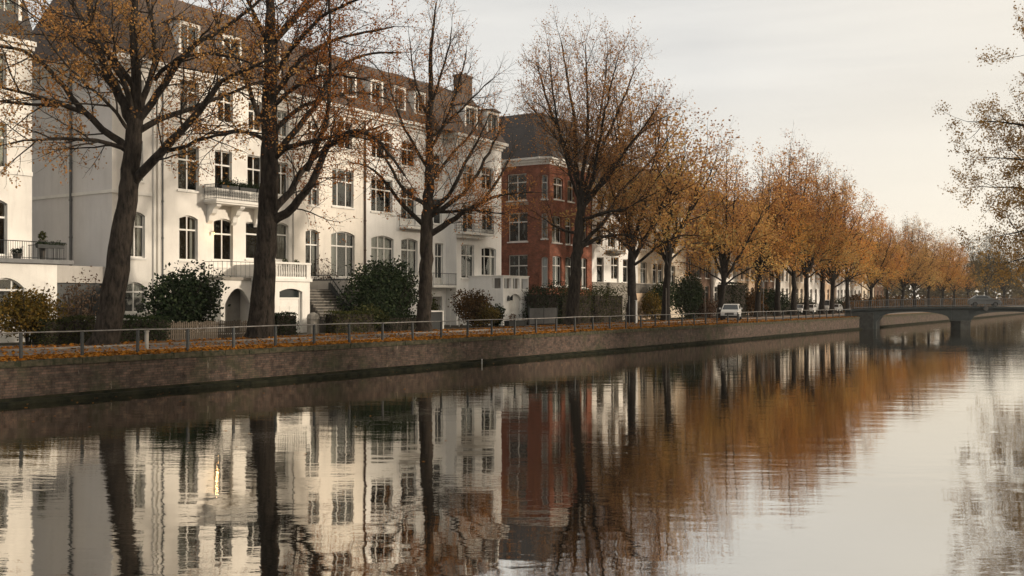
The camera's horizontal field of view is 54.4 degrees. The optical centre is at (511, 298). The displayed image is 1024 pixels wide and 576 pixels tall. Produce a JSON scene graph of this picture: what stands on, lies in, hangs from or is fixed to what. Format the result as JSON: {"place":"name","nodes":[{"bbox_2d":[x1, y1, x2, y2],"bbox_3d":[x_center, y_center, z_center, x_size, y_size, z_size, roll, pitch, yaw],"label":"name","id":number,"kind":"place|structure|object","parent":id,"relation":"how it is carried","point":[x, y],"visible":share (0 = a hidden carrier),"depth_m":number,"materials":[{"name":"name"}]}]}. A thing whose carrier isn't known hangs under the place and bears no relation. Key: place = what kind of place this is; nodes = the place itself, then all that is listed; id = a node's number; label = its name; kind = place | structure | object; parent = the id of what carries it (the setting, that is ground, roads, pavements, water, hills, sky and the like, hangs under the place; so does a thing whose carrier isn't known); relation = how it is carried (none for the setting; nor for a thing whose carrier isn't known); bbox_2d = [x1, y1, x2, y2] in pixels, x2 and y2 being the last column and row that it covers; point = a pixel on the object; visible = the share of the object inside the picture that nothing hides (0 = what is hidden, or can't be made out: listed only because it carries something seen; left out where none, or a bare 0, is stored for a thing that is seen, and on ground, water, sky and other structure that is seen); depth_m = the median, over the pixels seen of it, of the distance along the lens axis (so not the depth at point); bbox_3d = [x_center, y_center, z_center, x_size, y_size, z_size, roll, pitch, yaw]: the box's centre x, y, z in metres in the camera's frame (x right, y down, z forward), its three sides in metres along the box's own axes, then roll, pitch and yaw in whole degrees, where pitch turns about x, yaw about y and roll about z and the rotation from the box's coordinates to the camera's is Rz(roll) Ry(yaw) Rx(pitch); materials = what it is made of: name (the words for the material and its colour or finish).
{"place":"outdoors","nodes":[
{"label":"outdoors","id":0,"kind":"place"},
{"bbox_2d":[416,310,443,328],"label":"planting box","id":1,"kind":"object","parent":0,"point":[437,315],"visible":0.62,"depth_m":78.95,"materials":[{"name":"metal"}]},
{"bbox_2d":[0,314,1023,575],"bbox_3d":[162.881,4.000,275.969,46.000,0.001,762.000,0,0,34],"label":"water","id":2,"kind":"structure","parent":0,"point":[822,454],"depth_m":23.45,"materials":[{"name":"liquid"}]},
{"bbox_2d":[0,306,1023,355],"bbox_3d":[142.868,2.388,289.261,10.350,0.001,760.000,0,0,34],"label":"road","id":3,"kind":"structure","parent":0,"point":[107,348],"depth_m":56.84,"materials":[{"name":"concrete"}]},
{"bbox_2d":[719,304,741,319],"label":"parked car","id":4,"kind":"object","parent":3,"relation":"on","point":[731,308],"visible":0.91,"depth_m":109.54,"materials":[{"name":"white paint"}]},
{"bbox_2d":[0,304,1023,347],"bbox_3d":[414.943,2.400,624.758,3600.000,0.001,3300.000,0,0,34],"label":"ground","id":5,"kind":"structure","parent":0,"point":[445,327],"depth_m":85.86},
{"bbox_2d":[0,0,73,342],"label":"town house","id":6,"kind":"structure","parent":5,"relation":"on","point":[26,270],"depth_m":58.56,"materials":[{"name":"white paint"}]},
{"bbox_2d":[35,240,66,248],"bbox_3d":[-26.005,-3.089,56.034,0.747,0.518,1.662,0,0,34],"label":"flower box","id":7,"kind":"object","parent":6,"relation":"attached to","point":[45,244],"visible":1,"depth_m":55.93,"materials":[{"name":"metal"}]},
{"bbox_2d":[0,283,74,344],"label":"shrub","id":8,"kind":"object","parent":5,"relation":"on","point":[21,310],"visible":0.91,"depth_m":51.27,"materials":[{"name":"green plant"}]},
{"bbox_2d":[27,314,95,344],"bbox_3d":[-23.560,1.682,52.399,1.976,1.746,3.338,0,0,34],"label":"hedge","id":9,"kind":"object","parent":5,"relation":"on","point":[65,338],"visible":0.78,"depth_m":51.71,"materials":[{"name":"green plant"}]},
{"bbox_2d":[57,266,100,320],"bbox_3d":[-23.912,0.301,55.046,2.704,4.322,2.996,0,0,34],"label":"shrub","id":10,"kind":"object","parent":5,"relation":"on","point":[82,309],"visible":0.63,"depth_m":54.99,"materials":[{"name":"green plant"}]},
{"bbox_2d":[57,265,104,320],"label":"garden wall","id":11,"kind":"structure","parent":5,"relation":"on","point":[65,274],"depth_m":60.92,"materials":[{"name":"grey paint"}]},
{"bbox_2d":[57,283,101,320],"bbox_3d":[-27.126,0.770,60.087,0.080,3.461,5.476,0,0,34],"label":"door leaf","id":12,"kind":"structure","parent":11,"relation":"in","point":[64,285],"depth_m":61.14,"materials":[{"name":"metal"}]},
{"bbox_2d":[120,314,171,341],"bbox_3d":[-21.045,1.655,56.123,1.818,1.756,3.609,0,0,34],"label":"hedge","id":13,"kind":"object","parent":5,"relation":"on","point":[152,322],"visible":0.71,"depth_m":55.96,"materials":[{"name":"green plant"}]},
{"bbox_2d":[32,0,312,333],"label":"town house","id":14,"kind":"structure","parent":5,"relation":"on","point":[176,221],"depth_m":66.19,"materials":[{"name":"white paint"}]},
{"bbox_2d":[124,282,147,314],"bbox_3d":[-24.107,-0.020,63.412,0.530,2.063,1.918,0,0,34],"label":"window","id":15,"kind":"structure","parent":14,"relation":"in","point":[133,289],"depth_m":63.49,"materials":[{"name":"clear glass"}]},
{"bbox_2d":[131,212,146,259],"bbox_3d":[-24.066,-4.009,63.474,0.530,3.049,1.530,0,0,34],"label":"window","id":16,"kind":"structure","parent":14,"relation":"in","point":[138,257],"depth_m":63.94,"materials":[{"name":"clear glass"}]},
{"bbox_2d":[178,216,199,262],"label":"window","id":17,"kind":"structure","parent":14,"relation":"in","point":[192,219],"depth_m":67.38,"materials":[{"name":"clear glass"}]},
{"bbox_2d":[177,145,200,193],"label":"window","id":18,"kind":"structure","parent":14,"relation":"in","point":[183,181],"depth_m":66.86,"materials":[{"name":"clear glass"}]},
{"bbox_2d":[214,219,230,266],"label":"balcony door","id":19,"kind":"structure","parent":14,"relation":"in","point":[225,264],"depth_m":69.38,"materials":[{"name":"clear glass"}]},
{"bbox_2d":[215,150,229,195],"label":"balcony door","id":20,"kind":"structure","parent":14,"relation":"in","point":[224,166],"depth_m":69.44,"materials":[{"name":"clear glass"}]},
{"bbox_2d":[245,222,256,260],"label":"window","id":21,"kind":"structure","parent":14,"relation":"in","point":[251,231],"depth_m":71.54,"materials":[{"name":"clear glass"}]},
{"bbox_2d":[247,155,259,198],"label":"balcony door","id":22,"kind":"structure","parent":14,"relation":"in","point":[253,165],"depth_m":71.73,"materials":[{"name":"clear glass"}]},
{"bbox_2d":[275,223,289,261],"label":"window","id":23,"kind":"structure","parent":14,"relation":"in","point":[280,227],"depth_m":74.13,"materials":[{"name":"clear glass"}]},
{"bbox_2d":[278,162,286,196],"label":"window","id":24,"kind":"structure","parent":14,"relation":"in","point":[282,189],"depth_m":74.12,"materials":[{"name":"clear glass"}]},
{"bbox_2d":[129,260,230,338],"bbox_3d":[-20.234,0.009,60.976,4.108,4.937,6.977,0,0,34],"label":"shrub","id":25,"kind":"object","parent":5,"relation":"on","point":[182,300],"visible":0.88,"depth_m":60.24,"materials":[{"name":"green plant"}]},
{"bbox_2d":[275,311,299,335],"bbox_3d":[-15.164,1.689,65.177,1.750,1.775,2.240,0,0,34],"label":"hedge","id":26,"kind":"object","parent":5,"relation":"on","point":[283,318],"visible":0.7,"depth_m":64.86,"materials":[{"name":"green plant"}]},
{"bbox_2d":[306,312,319,333],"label":"stone pillar","id":27,"kind":"structure","parent":5,"relation":"on","point":[312,318],"depth_m":68.59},
{"bbox_2d":[278,40,369,332],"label":"town house","id":28,"kind":"structure","parent":5,"relation":"on","point":[339,255],"depth_m":77.73,"materials":[{"name":"paint"}]},
{"bbox_2d":[306,229,318,278],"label":"window","id":29,"kind":"structure","parent":28,"relation":"in","point":[313,244],"depth_m":76.96,"materials":[{"name":"clear glass"}]},
{"bbox_2d":[331,232,352,278],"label":"window","id":30,"kind":"structure","parent":28,"relation":"in","point":[334,245],"depth_m":78.97,"materials":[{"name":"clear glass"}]},
{"bbox_2d":[331,168,354,209],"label":"window","id":31,"kind":"structure","parent":28,"relation":"in","point":[342,196],"depth_m":79.36,"materials":[{"name":"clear glass"}]},
{"bbox_2d":[323,309,375,332],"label":"hedge","id":32,"kind":"object","parent":5,"relation":"on","point":[359,316],"visible":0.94,"depth_m":69.56,"materials":[{"name":"green plant"}]},
{"bbox_2d":[351,303,390,328],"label":"shrub","id":33,"kind":"object","parent":5,"relation":"on","point":[377,311],"visible":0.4,"depth_m":72.14,"materials":[{"name":"green plant"}]},
{"bbox_2d":[330,254,418,317],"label":"shrub","id":34,"kind":"object","parent":5,"relation":"on","point":[386,289],"visible":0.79,"depth_m":75.54,"materials":[{"name":"green plant"}]},
{"bbox_2d":[348,63,425,317],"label":"town house","id":35,"kind":"structure","parent":5,"relation":"on","point":[385,237],"depth_m":84.52,"materials":[{"name":"white paint"}]},
{"bbox_2d":[370,236,391,274],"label":"window","id":36,"kind":"structure","parent":35,"relation":"in","point":[380,245],"depth_m":83.53,"materials":[{"name":"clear glass"}]},
{"bbox_2d":[370,178,393,214],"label":"window","id":37,"kind":"structure","parent":35,"relation":"in","point":[379,206],"depth_m":83.17,"materials":[{"name":"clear glass"}]},
{"bbox_2d":[401,187,413,223],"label":"balcony door","id":38,"kind":"structure","parent":35,"relation":"in","point":[411,207],"depth_m":86.21,"materials":[{"name":"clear glass"}]},
{"bbox_2d":[401,238,418,275],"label":"window","id":39,"kind":"structure","parent":35,"relation":"in","point":[411,250],"depth_m":86.90,"materials":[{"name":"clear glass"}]},
{"bbox_2d":[374,313,416,331],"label":"hedge","id":40,"kind":"object","parent":5,"relation":"on","point":[397,326],"visible":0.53,"depth_m":74.23,"materials":[{"name":"green plant"}]},
{"bbox_2d":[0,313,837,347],"bbox_3d":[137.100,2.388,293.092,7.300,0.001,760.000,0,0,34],"label":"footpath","id":41,"kind":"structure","parent":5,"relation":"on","point":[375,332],"depth_m":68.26,"materials":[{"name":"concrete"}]},
{"bbox_2d":[167,320,247,339],"bbox_3d":[-18.203,1.850,59.983,0.100,1.101,6.286,0,0,34],"label":"picket fence","id":42,"kind":"object","parent":41,"relation":"on","point":[180,334],"visible":0.73,"depth_m":59.84,"materials":[{"name":"grey wood"}]},
{"bbox_2d":[528,306,557,324],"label":"metal gate","id":43,"kind":"structure","parent":41,"relation":"on","point":[551,314],"depth_m":90.91,"materials":[{"name":"metal"}]},
{"bbox_2d":[393,71,528,324],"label":"town house","id":44,"kind":"structure","parent":5,"relation":"on","point":[472,261],"depth_m":90.73,"materials":[{"name":"white paint"}]},
{"bbox_2d":[435,243,441,283],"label":"balcony door","id":45,"kind":"structure","parent":44,"relation":"in","point":[438,246],"depth_m":89.84,"materials":[{"name":"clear glass"}]},
{"bbox_2d":[461,245,472,279],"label":"window","id":46,"kind":"structure","parent":44,"relation":"in","point":[466,250],"depth_m":91.36,"materials":[{"name":"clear glass"}]},
{"bbox_2d":[10,312,930,360],"bbox_3d":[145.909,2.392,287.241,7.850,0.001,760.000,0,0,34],"label":"verge","id":47,"kind":"structure","parent":5,"relation":"on","point":[594,330],"depth_m":74.82,"materials":[{"name":"plant"}]},
{"bbox_2d":[0,309,850,357],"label":"quay railing","id":48,"kind":"object","parent":47,"relation":"on","point":[187,338],"visible":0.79,"depth_m":55.23,"materials":[{"name":"metal"}]},
{"bbox_2d":[0,316,856,360],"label":"fallen leaves","id":49,"kind":"object","parent":47,"relation":"on","point":[166,349],"visible":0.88,"depth_m":56.22,"materials":[{"name":"orange plant"}]},
{"bbox_2d":[447,288,493,326],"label":"shrub","id":50,"kind":"object","parent":5,"relation":"on","point":[466,304],"visible":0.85,"depth_m":83.20,"materials":[{"name":"brown plant"}]},
{"bbox_2d":[472,302,502,326],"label":"shrub","id":51,"kind":"object","parent":5,"relation":"on","point":[490,313],"visible":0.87,"depth_m":83.26,"materials":[{"name":"green plant"}]},
{"bbox_2d":[0,306,1005,349],"bbox_3d":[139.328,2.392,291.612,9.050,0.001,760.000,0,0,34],"label":"strip","id":52,"kind":"object","parent":5,"relation":"on","point":[366,333],"visible":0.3,"depth_m":62.96,"materials":[{"name":"soil"}]},
{"bbox_2d":[0,0,332,345],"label":"lime tree","id":53,"kind":"object","parent":52,"relation":"on","point":[135,110],"visible":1,"depth_m":50.92,"materials":[{"name":"brown plant"}]},
{"bbox_2d":[151,0,451,337],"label":"lime tree","id":54,"kind":"object","parent":52,"relation":"on","point":[262,296],"visible":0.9,"depth_m":60.28,"materials":[{"name":"brown plant"}]},
{"bbox_2d":[330,0,568,331],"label":"lime tree","id":55,"kind":"object","parent":52,"relation":"on","point":[428,232],"visible":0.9,"depth_m":71.74,"materials":[{"name":"brown plant"}]},
{"bbox_2d":[503,4,694,325],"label":"lime tree","id":56,"kind":"object","parent":52,"relation":"on","point":[585,194],"visible":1,"depth_m":88.54,"materials":[{"name":"brown plant"}]},
{"bbox_2d":[545,50,743,322],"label":"lime tree","id":57,"kind":"object","parent":52,"relation":"on","point":[631,265],"visible":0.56,"depth_m":97.93,"materials":[{"name":"brown plant"}]},
{"bbox_2d":[593,70,742,320],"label":"lime tree","id":58,"kind":"object","parent":52,"relation":"on","point":[667,257],"visible":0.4,"depth_m":105.87,"materials":[{"name":"orange plant"}]},
{"bbox_2d":[643,128,796,317],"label":"lime tree","id":59,"kind":"object","parent":52,"relation":"on","point":[723,254],"visible":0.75,"depth_m":118.44,"materials":[{"name":"orange plant"}]},
{"bbox_2d":[690,137,827,316],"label":"lime tree","id":60,"kind":"object","parent":52,"relation":"on","point":[760,261],"visible":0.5,"depth_m":128.55,"materials":[{"name":"orange plant"}]},
{"bbox_2d":[730,121,818,315],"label":"lime tree","id":61,"kind":"object","parent":52,"relation":"on","point":[777,309],"visible":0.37,"depth_m":133.47,"materials":[{"name":"orange plant"}]},
{"bbox_2d":[744,140,854,314],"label":"lime tree","id":62,"kind":"object","parent":52,"relation":"on","point":[794,289],"visible":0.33,"depth_m":142.03,"materials":[{"name":"orange plant"}]},
{"bbox_2d":[773,156,860,314],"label":"lime tree","id":63,"kind":"object","parent":52,"relation":"on","point":[830,214],"visible":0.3,"depth_m":146.37,"materials":[{"name":"orange plant"}]},
{"bbox_2d":[789,152,884,313],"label":"lime tree","id":64,"kind":"object","parent":52,"relation":"on","point":[822,298],"visible":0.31,"depth_m":151.90,"materials":[{"name":"orange plant"}]},
{"bbox_2d":[785,164,901,313],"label":"lime tree","id":65,"kind":"object","parent":52,"relation":"on","point":[832,277],"visible":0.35,"depth_m":155.53,"materials":[{"name":"orange plant"}]},
{"bbox_2d":[837,206,908,307],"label":"lime tree","id":66,"kind":"object","parent":52,"relation":"on","point":[884,262],"visible":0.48,"depth_m":175.64,"materials":[{"name":"orange plant"}]},
{"bbox_2d":[856,217,916,307],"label":"lime tree","id":67,"kind":"object","parent":52,"relation":"on","point":[901,257],"visible":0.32,"depth_m":186.96,"materials":[{"name":"orange plant"}]},
{"bbox_2d":[863,215,940,306],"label":"lime tree","id":68,"kind":"object","parent":52,"relation":"on","point":[904,284],"visible":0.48,"depth_m":194.88,"materials":[{"name":"orange plant"}]},
{"bbox_2d":[876,212,951,306],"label":"lime tree","id":69,"kind":"object","parent":52,"relation":"on","point":[915,287],"visible":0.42,"depth_m":207.00,"materials":[{"name":"orange plant"}]},
{"bbox_2d":[913,222,963,306],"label":"lime tree","id":70,"kind":"object","parent":52,"relation":"on","point":[944,270],"visible":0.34,"depth_m":217.79,"materials":[{"name":"orange plant"}]},
{"bbox_2d":[0,306,1011,355],"bbox_3d":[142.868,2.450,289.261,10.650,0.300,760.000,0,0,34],"label":"kerb","id":71,"kind":"structure","parent":5,"relation":"on","point":[354,335],"depth_m":58.98,"materials":[{"name":"stone"}]},
{"bbox_2d":[0,312,1023,405],"bbox_3d":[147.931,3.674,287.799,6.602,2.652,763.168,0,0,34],"label":"quay wall","id":72,"kind":"structure","parent":5,"relation":"on","point":[45,380],"depth_m":51.21,"materials":[{"name":"stone"}]},
{"bbox_2d":[518,279,567,324],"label":"hedge","id":73,"kind":"object","parent":5,"relation":"on","point":[545,299],"visible":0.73,"depth_m":92.57,"materials":[{"name":"green plant"}]},
{"bbox_2d":[499,113,591,295],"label":"brick house","id":74,"kind":"structure","parent":5,"relation":"on","point":[535,256],"depth_m":99.35,"materials":[{"name":"red brick"}]},
{"bbox_2d":[506,173,526,201],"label":"window","id":75,"kind":"structure","parent":74,"relation":"in","point":[522,182],"depth_m":99.51,"materials":[{"name":"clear glass"}]},
{"bbox_2d":[507,213,527,242],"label":"window","id":76,"kind":"structure","parent":74,"relation":"in","point":[514,237],"depth_m":99.44,"materials":[{"name":"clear glass"}]},
{"bbox_2d":[509,255,526,275],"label":"window","id":77,"kind":"structure","parent":74,"relation":"in","point":[517,263],"depth_m":99.44,"materials":[{"name":"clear glass"}]},
{"bbox_2d":[548,280,627,323],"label":"hedge","id":78,"kind":"object","parent":5,"relation":"on","point":[606,304],"visible":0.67,"depth_m":100.09,"materials":[{"name":"green plant"}]},
{"bbox_2d":[592,162,651,319],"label":"town house","id":79,"kind":"structure","parent":5,"relation":"on","point":[613,272],"depth_m":111.57,"materials":[{"name":"white paint"}]},
{"bbox_2d":[640,288,661,319],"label":"shrub","id":80,"kind":"object","parent":5,"relation":"on","point":[651,304],"visible":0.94,"depth_m":111.41,"materials":[{"name":"green plant"}]},
{"bbox_2d":[628,168,686,319],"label":"town house","id":81,"kind":"structure","parent":5,"relation":"on","point":[648,272],"depth_m":122.44,"materials":[{"name":"beige paint"}]},
{"bbox_2d":[642,278,680,318],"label":"shrub","id":82,"kind":"object","parent":5,"relation":"on","point":[660,290],"visible":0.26,"depth_m":114.21,"materials":[{"name":"green plant"}]},
{"bbox_2d":[671,268,707,318],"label":"shrub","id":83,"kind":"object","parent":5,"relation":"on","point":[689,298],"visible":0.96,"depth_m":119.90,"materials":[{"name":"green plant"}]},
{"bbox_2d":[684,191,710,316],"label":"town house","id":84,"kind":"structure","parent":5,"relation":"on","point":[706,279],"depth_m":134.08,"materials":[{"name":"brown brick"}]},
{"bbox_2d":[698,296,718,317],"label":"shrub","id":85,"kind":"object","parent":5,"relation":"on","point":[708,307],"visible":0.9,"depth_m":122.01,"materials":[{"name":"brown plant"}]},
{"bbox_2d":[678,183,740,315],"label":"town house","id":86,"kind":"structure","parent":5,"relation":"on","point":[714,284],"depth_m":138.19,"materials":[{"name":"white paint"}]},
{"bbox_2d":[715,282,747,315],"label":"hedge","id":87,"kind":"object","parent":5,"relation":"on","point":[735,294],"visible":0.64,"depth_m":132.03,"materials":[{"name":"green plant"}]},
{"bbox_2d":[729,201,754,314],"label":"town house","id":88,"kind":"structure","parent":5,"relation":"on","point":[741,278],"depth_m":149.62,"materials":[{"name":"beige paint"}]},
{"bbox_2d":[746,287,768,315],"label":"shrub","id":89,"kind":"object","parent":5,"relation":"on","point":[750,301],"visible":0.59,"depth_m":136.09,"materials":[{"name":"brown plant"}]},
{"bbox_2d":[742,205,773,313],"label":"town house","id":90,"kind":"structure","parent":5,"relation":"on","point":[767,283],"depth_m":155.71,"materials":[{"name":"grey brick"}]},
{"bbox_2d":[738,202,788,299],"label":"town house","id":91,"kind":"structure","parent":5,"relation":"on","point":[784,285],"depth_m":163.85,"materials":[{"name":"white paint"}]},
{"bbox_2d":[750,287,790,313],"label":"shrub","id":92,"kind":"object","parent":5,"relation":"on","point":[769,300],"visible":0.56,"depth_m":144.32,"materials":[{"name":"green plant"}]},
{"bbox_2d":[789,262,804,301],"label":"town house","id":93,"kind":"structure","parent":5,"relation":"on","point":[800,287],"depth_m":169.47,"materials":[{"name":"beige paint"}]},
{"bbox_2d":[808,265,820,307],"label":"town house","id":94,"kind":"structure","parent":5,"relation":"on","point":[814,290],"depth_m":175.89,"materials":[{"name":"white paint"}]},
{"bbox_2d":[827,227,849,301],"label":"town house","id":95,"kind":"structure","parent":5,"relation":"on","point":[839,290],"depth_m":189.63,"materials":[{"name":"white paint"}]},
{"bbox_2d":[810,184,890,308],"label":"lime tree","id":96,"kind":"object","parent":5,"relation":"on","point":[847,297],"visible":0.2,"depth_m":166.50,"materials":[{"name":"orange plant"}]},
{"bbox_2d":[842,293,1023,311],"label":"undergrowth","id":97,"kind":"object","parent":5,"relation":"on","point":[876,299],"visible":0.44,"depth_m":208.92,"materials":[{"name":"brown plant"}]},
{"bbox_2d":[846,298,1023,329],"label":"bridge","id":98,"kind":"structure","parent":5,"relation":"on","point":[960,317],"depth_m":129.57,"materials":[{"name":"concrete"}]},
{"bbox_2d":[967,295,1001,304],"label":"parked car","id":99,"kind":"object","parent":98,"relation":"on","point":[988,301],"visible":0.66,"depth_m":132.62,"materials":[{"name":"grey paint"}]},
{"bbox_2d":[920,229,969,304],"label":"lime tree","id":100,"kind":"object","parent":5,"relation":"on","point":[953,275],"visible":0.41,"depth_m":230.90,"materials":[{"name":"orange plant"}]},
{"bbox_2d":[883,264,1023,302],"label":"distant wood","id":101,"kind":"object","parent":5,"relation":"on","point":[937,293],"visible":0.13,"depth_m":410.23,"materials":[{"name":"brown plant"}]},
{"bbox_2d":[941,243,982,304],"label":"lime tree","id":102,"kind":"object","parent":5,"relation":"on","point":[959,283],"visible":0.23,"depth_m":245.32,"materials":[{"name":"brown plant"}]},
{"bbox_2d":[948,247,987,296],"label":"distant tree","id":103,"kind":"object","parent":5,"relation":"on","point":[972,262],"visible":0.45,"depth_m":298.71,"materials":[{"name":"brown plant"}]},
{"bbox_2d":[932,1,1023,298],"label":"tree","id":104,"kind":"object","parent":5,"relation":"on","point":[1008,173],"visible":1,"depth_m":82.08,"materials":[{"name":"brown plant"}]},
{"bbox_2d":[959,225,1017,295],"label":"distant tree","id":105,"kind":"object","parent":5,"relation":"on","point":[986,282],"visible":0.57,"depth_m":314.16,"materials":[{"name":"brown plant"}]},
{"bbox_2d":[980,245,1023,304],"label":"distant tree","id":106,"kind":"object","parent":5,"relation":"on","point":[1003,288],"visible":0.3,"depth_m":329.37,"materials":[{"name":"brown plant"}]},
{"bbox_2d":[24,0,1023,298],"label":"sky","id":107,"kind":"structure","parent":0,"point":[862,82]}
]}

